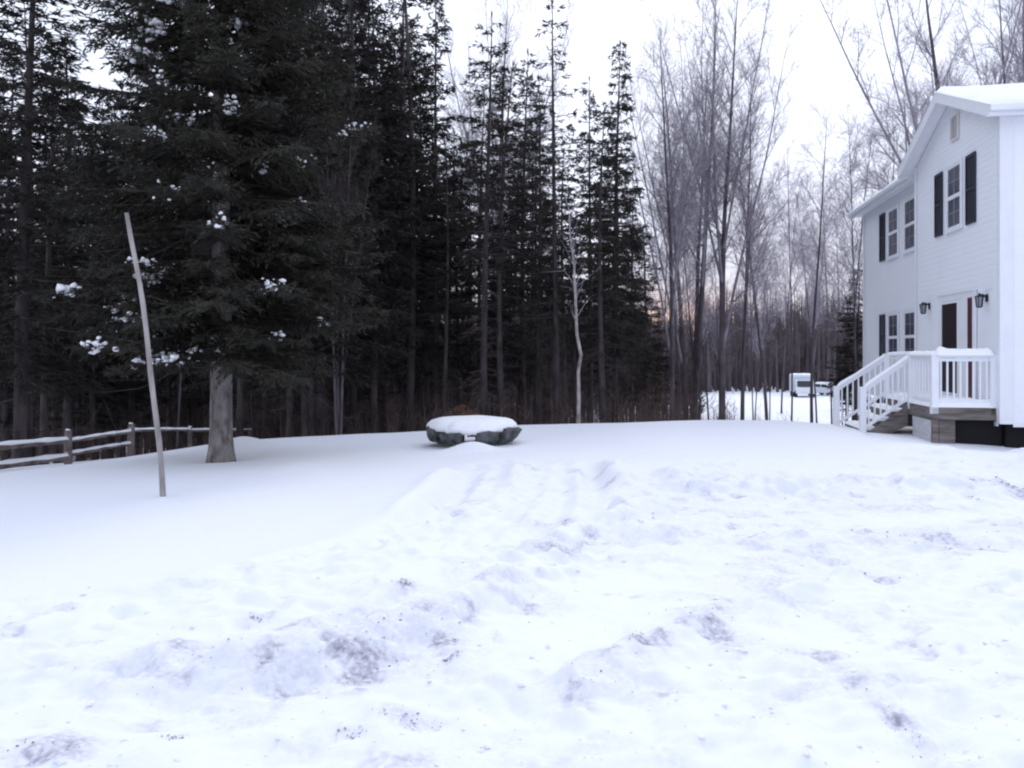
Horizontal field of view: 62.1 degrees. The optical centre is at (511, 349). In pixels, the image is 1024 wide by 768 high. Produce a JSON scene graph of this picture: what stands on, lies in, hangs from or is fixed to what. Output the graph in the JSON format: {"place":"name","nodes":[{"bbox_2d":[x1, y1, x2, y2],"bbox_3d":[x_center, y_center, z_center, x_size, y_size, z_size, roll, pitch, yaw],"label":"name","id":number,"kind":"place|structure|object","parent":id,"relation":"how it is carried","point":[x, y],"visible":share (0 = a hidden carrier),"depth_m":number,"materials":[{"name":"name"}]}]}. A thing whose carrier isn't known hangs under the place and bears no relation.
{"place":"outdoors","nodes":[
{"label":"outdoors","id":0,"kind":"place"},
{"bbox_2d":[0,0,1022,337],"label":"sky","id":1,"kind":"structure","parent":0,"point":[826,71],"materials":[{"name":"white"}]},
{"bbox_2d":[0,383,1023,767],"bbox_3d":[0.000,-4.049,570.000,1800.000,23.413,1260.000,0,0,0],"label":"snow ground","id":2,"kind":"structure","parent":0,"point":[202,541],"depth_m":5.22,"materials":[{"name":"snow"}]},
{"bbox_2d":[0,47,61,464],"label":"spruce tree","id":3,"kind":"object","parent":2,"relation":"on","point":[5,415],"visible":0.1,"depth_m":29.24,"materials":[{"name":"green plant"}]},
{"bbox_2d":[0,0,74,465],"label":"spruce tree","id":4,"kind":"object","parent":2,"relation":"on","point":[16,68],"visible":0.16,"depth_m":23.82,"materials":[{"name":"green plant"}]},
{"bbox_2d":[8,47,97,464],"bbox_3d":[-11.809,-2.188,21.763,2.408,11.360,2.230,0,0,32],"label":"spruce tree","id":5,"kind":"object","parent":2,"relation":"on","point":[43,405],"visible":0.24,"depth_m":21.57,"materials":[{"name":"green plant"}]},
{"bbox_2d":[0,32,125,462],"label":"spruce tree","id":6,"kind":"object","parent":2,"relation":"on","point":[68,410],"visible":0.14,"depth_m":23.89,"materials":[{"name":"green plant"}]},
{"bbox_2d":[0,0,137,467],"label":"spruce tree","id":7,"kind":"object","parent":2,"relation":"on","point":[22,366],"visible":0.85,"depth_m":19.46,"materials":[{"name":"green plant"}]},
{"bbox_2d":[36,170,120,461],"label":"spruce tree","id":8,"kind":"object","parent":2,"relation":"on","point":[59,406],"visible":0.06,"depth_m":25.61,"materials":[{"name":"green plant"}]},
{"bbox_2d":[38,126,142,460],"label":"spruce tree","id":9,"kind":"object","parent":2,"relation":"on","point":[113,413],"visible":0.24,"depth_m":24.43,"materials":[{"name":"green plant"}]},
{"bbox_2d":[74,95,149,458],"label":"spruce tree","id":10,"kind":"object","parent":2,"relation":"on","point":[108,439],"visible":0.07,"depth_m":29.94,"materials":[{"name":"green plant"}]},
{"bbox_2d":[0,422,251,469],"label":"rail fence","id":11,"kind":"object","parent":2,"relation":"on","point":[67,439],"visible":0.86,"depth_m":16.96,"materials":[{"name":"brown wood"}]},
{"bbox_2d":[85,156,177,458],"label":"spruce tree","id":12,"kind":"object","parent":2,"relation":"on","point":[133,400],"visible":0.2,"depth_m":25.92,"materials":[{"name":"green plant"}]},
{"bbox_2d":[110,41,168,454],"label":"spruce tree","id":13,"kind":"object","parent":2,"relation":"on","point":[141,418],"visible":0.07,"depth_m":31.98,"materials":[{"name":"green plant"}]},
{"bbox_2d":[124,213,165,496],"bbox_3d":[-4.180,0.130,9.703,0.465,3.387,0.086,0,0,-2],"label":"wooden pole","id":14,"kind":"object","parent":2,"relation":"on","point":[162,487],"visible":0.92,"depth_m":9.69,"materials":[{"name":"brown wood"}]},
{"bbox_2d":[121,47,194,453],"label":"spruce tree","id":15,"kind":"object","parent":2,"relation":"on","point":[152,439],"visible":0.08,"depth_m":24.97,"materials":[{"name":"green plant"}]},
{"bbox_2d":[117,0,235,448],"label":"spruce tree","id":16,"kind":"object","parent":2,"relation":"on","point":[183,411],"visible":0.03,"depth_m":29.19,"materials":[{"name":"green plant"}]},
{"bbox_2d":[139,1,263,446],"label":"spruce tree","id":17,"kind":"object","parent":2,"relation":"on","point":[201,405],"visible":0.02,"depth_m":30.92,"materials":[{"name":"green plant"}]},
{"bbox_2d":[25,0,395,462],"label":"spruce tree","id":18,"kind":"object","parent":2,"relation":"on","point":[241,296],"visible":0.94,"depth_m":13.24,"materials":[{"name":"green plant"}]},
{"bbox_2d":[176,35,300,437],"bbox_3d":[-7.460,-4.373,23.694,4.610,15.797,4.296,0,0,-44],"label":"spruce tree","id":19,"kind":"object","parent":2,"relation":"on","point":[246,413],"visible":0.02,"depth_m":23.56,"materials":[{"name":"green plant"}]},
{"bbox_2d":[229,35,269,436],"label":"spruce tree","id":20,"kind":"object","parent":2,"relation":"on","point":[239,405],"visible":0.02,"depth_m":22.45,"materials":[{"name":"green plant"}]},
{"bbox_2d":[247,8,330,437],"bbox_3d":[-5.847,-3.706,22.306,2.651,13.485,2.455,0,0,6],"label":"spruce tree","id":21,"kind":"object","parent":2,"relation":"on","point":[290,431],"visible":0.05,"depth_m":22.45,"materials":[{"name":"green plant"}]},
{"bbox_2d":[285,38,344,435],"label":"spruce tree","id":22,"kind":"object","parent":2,"relation":"on","point":[311,423],"visible":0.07,"depth_m":22.08,"materials":[{"name":"green plant"}]},
{"bbox_2d":[245,6,386,436],"bbox_3d":[-5.351,-3.632,22.356,4.135,13.176,3.854,0,0,-2],"label":"spruce tree","id":23,"kind":"object","parent":2,"relation":"on","point":[304,421],"visible":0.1,"depth_m":22.16,"materials":[{"name":"green plant"}]},
{"bbox_2d":[244,0,412,435],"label":"spruce tree","id":24,"kind":"object","parent":2,"relation":"on","point":[351,359],"visible":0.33,"depth_m":22.39,"materials":[{"name":"green plant"}]},
{"bbox_2d":[280,38,392,434],"bbox_3d":[-5.607,-3.116,26.566,4.192,13.489,3.906,0,0,-25],"label":"spruce tree","id":25,"kind":"object","parent":2,"relation":"on","point":[364,393],"visible":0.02,"depth_m":26.52,"materials":[{"name":"green plant"}]},
{"bbox_2d":[300,47,384,434],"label":"bare tree","id":26,"kind":"object","parent":2,"relation":"on","point":[338,417],"visible":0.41,"depth_m":21.48,"materials":[{"name":"grey plant"}]},
{"bbox_2d":[286,28,400,435],"bbox_3d":[-4.813,-3.007,24.214,3.411,12.457,3.243,0,0,-2],"label":"spruce tree","id":27,"kind":"object","parent":2,"relation":"on","point":[371,281],"visible":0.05,"depth_m":23.92,"materials":[{"name":"green plant"}]},
{"bbox_2d":[313,0,396,429],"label":"spruce tree","id":28,"kind":"object","parent":2,"relation":"on","point":[377,204],"visible":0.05,"depth_m":24.50,"materials":[{"name":"green plant"}]},
{"bbox_2d":[0,310,716,457],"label":"wood","id":29,"kind":"object","parent":2,"relation":"on","point":[688,369],"visible":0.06,"depth_m":47.59,"materials":[{"name":"plant"}]},
{"bbox_2d":[326,0,404,433],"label":"spruce tree","id":30,"kind":"object","parent":2,"relation":"on","point":[352,393],"visible":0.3,"depth_m":23.96,"materials":[{"name":"green plant"}]},
{"bbox_2d":[343,0,407,433],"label":"spruce tree","id":31,"kind":"object","parent":2,"relation":"on","point":[368,35],"visible":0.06,"depth_m":28.20,"materials":[{"name":"green plant"}]},
{"bbox_2d":[328,0,435,433],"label":"spruce tree","id":32,"kind":"object","parent":2,"relation":"on","point":[398,295],"visible":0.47,"depth_m":24.87,"materials":[{"name":"green plant"}]},
{"bbox_2d":[358,13,408,432],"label":"spruce tree","id":33,"kind":"object","parent":2,"relation":"on","point":[381,418],"visible":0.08,"depth_m":29.80,"materials":[{"name":"green plant"}]},
{"bbox_2d":[0,370,798,464],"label":"undergrowth","id":34,"kind":"object","parent":2,"relation":"on","point":[362,431],"visible":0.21,"depth_m":24.14,"materials":[{"name":"plant"}]},
{"bbox_2d":[366,0,447,431],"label":"spruce tree","id":35,"kind":"object","parent":2,"relation":"on","point":[417,111],"visible":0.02,"depth_m":38.88,"materials":[{"name":"green plant"}]},
{"bbox_2d":[371,0,444,420],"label":"spruce tree","id":36,"kind":"object","parent":2,"relation":"on","point":[404,64],"visible":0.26,"depth_m":27.16,"materials":[{"name":"green plant"}]},
{"bbox_2d":[377,21,445,431],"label":"spruce tree","id":37,"kind":"object","parent":2,"relation":"on","point":[402,385],"visible":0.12,"depth_m":30.82,"materials":[{"name":"green plant"}]},
{"bbox_2d":[366,0,473,431],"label":"spruce tree","id":38,"kind":"object","parent":2,"relation":"on","point":[410,383],"visible":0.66,"depth_m":25.93,"materials":[{"name":"green plant"}]},
{"bbox_2d":[402,153,450,431],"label":"spruce tree","id":39,"kind":"object","parent":2,"relation":"on","point":[427,411],"visible":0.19,"depth_m":28.33,"materials":[{"name":"green plant"}]},
{"bbox_2d":[385,45,468,430],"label":"spruce tree","id":40,"kind":"object","parent":2,"relation":"on","point":[424,151],"visible":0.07,"depth_m":37.36,"materials":[{"name":"green plant"}]},
{"bbox_2d":[385,0,482,429],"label":"spruce tree","id":41,"kind":"object","parent":2,"relation":"on","point":[436,328],"visible":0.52,"depth_m":26.95,"materials":[{"name":"green plant"}]},
{"bbox_2d":[420,140,476,417],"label":"spruce tree","id":42,"kind":"object","parent":2,"relation":"on","point":[446,240],"visible":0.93,"depth_m":24.76,"materials":[{"name":"green plant"}]},
{"bbox_2d":[432,130,478,414],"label":"spruce tree","id":43,"kind":"object","parent":2,"relation":"on","point":[455,165],"visible":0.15,"depth_m":28.93,"materials":[{"name":"green plant"}]},
{"bbox_2d":[426,415,521,444],"bbox_3d":[-0.672,1.401,15.101,1.712,0.431,1.666,0,0,0],"label":"stone ring","id":44,"kind":"object","parent":2,"relation":"on","point":[455,430],"visible":0.96,"depth_m":14.52,"materials":[{"name":"white"}]},
{"bbox_2d":[455,162,496,412],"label":"spruce tree","id":45,"kind":"object","parent":2,"relation":"on","point":[470,382],"visible":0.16,"depth_m":30.34,"materials":[{"name":"green plant"}]},
{"bbox_2d":[438,90,517,414],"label":"spruce tree","id":46,"kind":"object","parent":2,"relation":"on","point":[465,325],"visible":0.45,"depth_m":26.85,"materials":[{"name":"green plant"}]},
{"bbox_2d":[444,10,530,415],"bbox_3d":[-0.672,-3.162,22.738,2.530,11.731,2.343,0,0,35],"label":"spruce tree","id":47,"kind":"object","parent":2,"relation":"on","point":[507,150],"visible":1,"depth_m":22.55,"materials":[{"name":"green plant"}]},
{"bbox_2d":[473,65,528,416],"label":"spruce tree","id":48,"kind":"object","parent":2,"relation":"on","point":[514,142],"visible":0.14,"depth_m":32.46,"materials":[{"name":"green plant"}]},
{"bbox_2d":[461,60,544,424],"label":"spruce tree","id":49,"kind":"object","parent":2,"relation":"on","point":[498,302],"visible":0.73,"depth_m":24.48,"materials":[{"name":"green plant"}]},
{"bbox_2d":[433,0,584,415],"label":"bare tree","id":50,"kind":"object","parent":2,"relation":"on","point":[463,129],"visible":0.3,"depth_m":33.78,"materials":[{"name":"grey plant"}]},
{"bbox_2d":[476,48,552,424],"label":"spruce tree","id":51,"kind":"object","parent":2,"relation":"on","point":[510,349],"visible":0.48,"depth_m":27.89,"materials":[{"name":"green plant"}]},
{"bbox_2d":[7,476,1023,757],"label":"dirty slush","id":52,"kind":"object","parent":2,"relation":"on","point":[457,652],"visible":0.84,"depth_m":4.29,"materials":[{"name":"snow"}]},
{"bbox_2d":[493,134,547,424],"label":"spruce tree","id":53,"kind":"object","parent":2,"relation":"on","point":[510,326],"visible":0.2,"depth_m":29.08,"materials":[{"name":"green plant"}]},
{"bbox_2d":[511,127,558,424],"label":"spruce tree","id":54,"kind":"object","parent":2,"relation":"on","point":[530,387],"visible":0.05,"depth_m":33.39,"materials":[{"name":"green plant"}]},
{"bbox_2d":[512,94,560,424],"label":"spruce tree","id":55,"kind":"object","parent":2,"relation":"on","point":[545,219],"visible":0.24,"depth_m":32.36,"materials":[{"name":"green plant"}]},
{"bbox_2d":[505,74,570,424],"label":"spruce tree","id":56,"kind":"object","parent":2,"relation":"on","point":[536,404],"visible":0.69,"depth_m":25.95,"materials":[{"name":"green plant"}]},
{"bbox_2d":[513,0,596,423],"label":"spruce tree","id":57,"kind":"object","parent":2,"relation":"on","point":[557,303],"visible":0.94,"depth_m":24.01,"materials":[{"name":"green plant"}]},
{"bbox_2d":[537,114,578,423],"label":"spruce tree","id":58,"kind":"object","parent":2,"relation":"on","point":[549,393],"visible":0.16,"depth_m":33.65,"materials":[{"name":"green plant"}]},
{"bbox_2d":[534,149,586,423],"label":"spruce tree","id":59,"kind":"object","parent":2,"relation":"on","point":[564,360],"visible":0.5,"depth_m":25.92,"materials":[{"name":"green plant"}]},
{"bbox_2d":[547,212,597,423],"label":"spruce tree","id":60,"kind":"object","parent":2,"relation":"on","point":[573,353],"visible":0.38,"depth_m":26.16,"materials":[{"name":"green plant"}]},
{"bbox_2d":[551,194,598,423],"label":"birch tree","id":61,"kind":"object","parent":2,"relation":"on","point":[580,352],"visible":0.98,"depth_m":20.47,"materials":[{"name":"grey plant"}]},
{"bbox_2d":[552,77,624,423],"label":"spruce tree","id":62,"kind":"object","parent":2,"relation":"on","point":[591,102],"visible":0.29,"depth_m":29.96,"materials":[{"name":"green plant"}]},
{"bbox_2d":[567,238,610,422],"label":"spruce tree","id":63,"kind":"object","parent":2,"relation":"on","point":[591,384],"visible":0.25,"depth_m":28.08,"materials":[{"name":"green plant"}]},
{"bbox_2d":[562,105,633,422],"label":"spruce tree","id":64,"kind":"object","parent":2,"relation":"on","point":[600,210],"visible":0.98,"depth_m":23.52,"materials":[{"name":"green plant"}]},
{"bbox_2d":[571,40,654,422],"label":"spruce tree","id":65,"kind":"object","parent":2,"relation":"on","point":[627,326],"visible":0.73,"depth_m":25.35,"materials":[{"name":"green plant"}]},
{"bbox_2d":[595,162,644,421],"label":"spruce tree","id":66,"kind":"object","parent":2,"relation":"on","point":[611,201],"visible":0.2,"depth_m":28.30,"materials":[{"name":"green plant"}]},
{"bbox_2d":[605,184,660,422],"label":"spruce tree","id":67,"kind":"object","parent":2,"relation":"on","point":[641,380],"visible":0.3,"depth_m":32.77,"materials":[{"name":"green plant"}]},
{"bbox_2d":[430,278,862,392],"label":"distant wood","id":68,"kind":"object","parent":2,"relation":"on","point":[801,352],"visible":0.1,"depth_m":113.91,"materials":[{"name":"plant"}]},
{"bbox_2d":[618,224,681,421],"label":"spruce tree","id":69,"kind":"object","parent":2,"relation":"on","point":[655,376],"visible":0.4,"depth_m":35.74,"materials":[{"name":"green plant"}]},
{"bbox_2d":[640,155,694,405],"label":"bare tree","id":70,"kind":"object","parent":2,"relation":"on","point":[665,295],"visible":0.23,"depth_m":47.11,"materials":[{"name":"grey plant"}]},
{"bbox_2d":[607,6,733,420],"bbox_3d":[5.716,-4.353,30.413,4.865,15.868,4.477,0,0,41],"label":"bare tree","id":71,"kind":"object","parent":2,"relation":"on","point":[671,256],"visible":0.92,"depth_m":29.93,"materials":[{"name":"grey plant"}]},
{"bbox_2d":[647,150,698,420],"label":"bare tree","id":72,"kind":"object","parent":2,"relation":"on","point":[681,307],"visible":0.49,"depth_m":33.42,"materials":[{"name":"grey plant"}]},
{"bbox_2d":[657,180,718,419],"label":"bare tree","id":73,"kind":"object","parent":2,"relation":"on","point":[691,309],"visible":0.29,"depth_m":36.51,"materials":[{"name":"grey plant"}]},
{"bbox_2d":[608,0,782,420],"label":"bare tree","id":74,"kind":"object","parent":2,"relation":"on","point":[697,347],"visible":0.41,"depth_m":35.51,"materials":[{"name":"grey plant"}]},
{"bbox_2d":[681,191,725,419],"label":"bare tree","id":75,"kind":"object","parent":2,"relation":"on","point":[704,328],"visible":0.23,"depth_m":40.91,"materials":[{"name":"grey plant"}]},
{"bbox_2d":[701,226,737,368],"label":"bare tree","id":76,"kind":"object","parent":2,"relation":"on","point":[716,313],"visible":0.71,"depth_m":33.83,"materials":[{"name":"grey plant"}]},
{"bbox_2d":[636,0,809,419],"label":"bare tree","id":77,"kind":"object","parent":2,"relation":"on","point":[721,265],"visible":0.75,"depth_m":32.60,"materials":[{"name":"grey plant"}]},
{"bbox_2d":[725,231,759,419],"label":"bare tree","id":78,"kind":"object","parent":2,"relation":"on","point":[743,283],"visible":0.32,"depth_m":53.26,"materials":[{"name":"grey plant"}]},
{"bbox_2d":[708,49,801,419],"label":"bare tree","id":79,"kind":"object","parent":2,"relation":"on","point":[746,254],"visible":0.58,"depth_m":36.30,"materials":[{"name":"grey plant"}]},
{"bbox_2d":[710,80,800,419],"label":"bare tree","id":80,"kind":"object","parent":2,"relation":"on","point":[762,366],"visible":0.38,"depth_m":37.97,"materials":[{"name":"grey plant"}]},
{"bbox_2d":[728,149,786,419],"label":"bare tree","id":81,"kind":"object","parent":2,"relation":"on","point":[754,259],"visible":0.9,"depth_m":32.41,"materials":[{"name":"grey plant"}]},
{"bbox_2d":[741,253,780,419],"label":"bare tree","id":82,"kind":"object","parent":2,"relation":"on","point":[762,327],"visible":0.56,"depth_m":53.97,"materials":[{"name":"grey plant"}]},
{"bbox_2d":[750,229,788,419],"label":"bare tree","id":83,"kind":"object","parent":2,"relation":"on","point":[769,317],"visible":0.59,"depth_m":50.04,"materials":[{"name":"grey plant"}]},
{"bbox_2d":[765,176,810,413],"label":"bare tree","id":84,"kind":"object","parent":2,"relation":"on","point":[787,311],"visible":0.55,"depth_m":66.01,"materials":[{"name":"grey plant"}]},
{"bbox_2d":[764,133,824,420],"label":"bare tree","id":85,"kind":"object","parent":2,"relation":"on","point":[790,263],"visible":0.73,"depth_m":45.16,"materials":[{"name":"grey plant"}]},
{"bbox_2d":[789,373,814,396],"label":"box truck","id":86,"kind":"object","parent":2,"relation":"on","point":[801,383],"visible":0.81,"depth_m":94.29,"materials":[{"name":"grey paint"}]},
{"bbox_2d":[780,179,839,422],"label":"bare tree","id":87,"kind":"object","parent":2,"relation":"on","point":[809,303],"visible":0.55,"depth_m":50.90,"materials":[{"name":"grey plant"}]},
{"bbox_2d":[786,151,842,423],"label":"bare tree","id":88,"kind":"object","parent":2,"relation":"on","point":[817,236],"visible":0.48,"depth_m":46.98,"materials":[{"name":"grey plant"}]},
{"bbox_2d":[795,179,843,362],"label":"bare tree","id":89,"kind":"object","parent":2,"relation":"on","point":[817,311],"visible":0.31,"depth_m":62.20,"materials":[{"name":"grey plant"}]},
{"bbox_2d":[776,97,874,422],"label":"bare tree","id":90,"kind":"object","parent":2,"relation":"on","point":[818,247],"visible":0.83,"depth_m":40.52,"materials":[{"name":"grey plant"}]},
{"bbox_2d":[813,200,857,424],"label":"bare tree","id":91,"kind":"object","parent":2,"relation":"on","point":[838,293],"visible":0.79,"depth_m":40.35,"materials":[{"name":"grey plant"}]},
{"bbox_2d":[819,269,876,422],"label":"spruce tree","id":92,"kind":"object","parent":2,"relation":"on","point":[846,368],"visible":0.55,"depth_m":32.92,"materials":[{"name":"green plant"}]},
{"bbox_2d":[816,96,886,420],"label":"bare tree","id":93,"kind":"object","parent":2,"relation":"on","point":[845,203],"visible":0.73,"depth_m":31.46,"materials":[{"name":"grey plant"}]},
{"bbox_2d":[807,107,896,421],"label":"bare tree","id":94,"kind":"object","parent":2,"relation":"on","point":[859,255],"visible":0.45,"depth_m":45.11,"materials":[{"name":"grey plant"}]},
{"bbox_2d":[856,67,940,260],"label":"bare tree","id":95,"kind":"object","parent":2,"relation":"on","point":[894,132],"visible":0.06,"depth_m":47.51,"materials":[{"name":"grey plant"}]},
{"bbox_2d":[833,346,1001,445],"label":"entry deck","id":96,"kind":"structure","parent":2,"relation":"on","point":[962,420],"depth_m":15.77,"materials":[{"name":"white wood"}]},
{"bbox_2d":[820,0,1023,202],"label":"bare tree","id":97,"kind":"object","parent":2,"relation":"on","point":[913,108],"visible":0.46,"depth_m":34.48,"materials":[{"name":"grey plant"}]},
{"bbox_2d":[934,0,1023,88],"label":"bare tree","id":98,"kind":"object","parent":2,"relation":"on","point":[1002,45],"visible":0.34,"depth_m":33.01,"materials":[{"name":"grey plant"}]},
{"bbox_2d":[848,83,1023,447],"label":"house","id":99,"kind":"structure","parent":0,"point":[942,214],"depth_m":17.15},
{"bbox_2d":[886,203,898,260],"bbox_3d":[10.558,-3.260,23.594,0.047,1.460,1.130,0,0,9],"label":"window","id":100,"kind":"structure","parent":99,"relation":"in","point":[892,212],"depth_m":23.56,"materials":[{"name":"grey paint"}]},
{"bbox_2d":[887,311,898,362],"bbox_3d":[10.558,-0.350,23.594,0.047,1.440,1.130,0,0,9],"label":"window","id":101,"kind":"structure","parent":99,"relation":"in","point":[892,317],"depth_m":23.56,"materials":[{"name":"grey paint"}]},
{"bbox_2d":[902,194,913,254],"bbox_3d":[10.302,-3.260,22.040,0.047,1.460,1.160,0,0,9],"label":"window","id":102,"kind":"structure","parent":99,"relation":"in","point":[908,203],"depth_m":22.18,"materials":[{"name":"glass"}]},
{"bbox_2d":[903,308,913,356],"bbox_3d":[10.302,-0.350,22.040,0.047,1.440,1.160,0,0,9],"label":"window","id":103,"kind":"structure","parent":99,"relation":"in","point":[908,314],"depth_m":22.18,"materials":[{"name":"grey paint"}]},
{"bbox_2d":[944,157,962,233],"bbox_3d":[9.028,-3.140,17.401,0.047,1.420,0.970,0,0,9],"label":"window","id":104,"kind":"structure","parent":99,"relation":"in","point":[953,171],"depth_m":17.42,"materials":[{"name":"grey paint"}]},
{"bbox_2d":[936,288,976,398],"bbox_3d":[8.990,-0.073,17.230,0.067,2.205,2.180,0,0,9],"label":"door","id":105,"kind":"structure","parent":99,"relation":"in","point":[957,312],"depth_m":17.09,"materials":[{"name":"white"}]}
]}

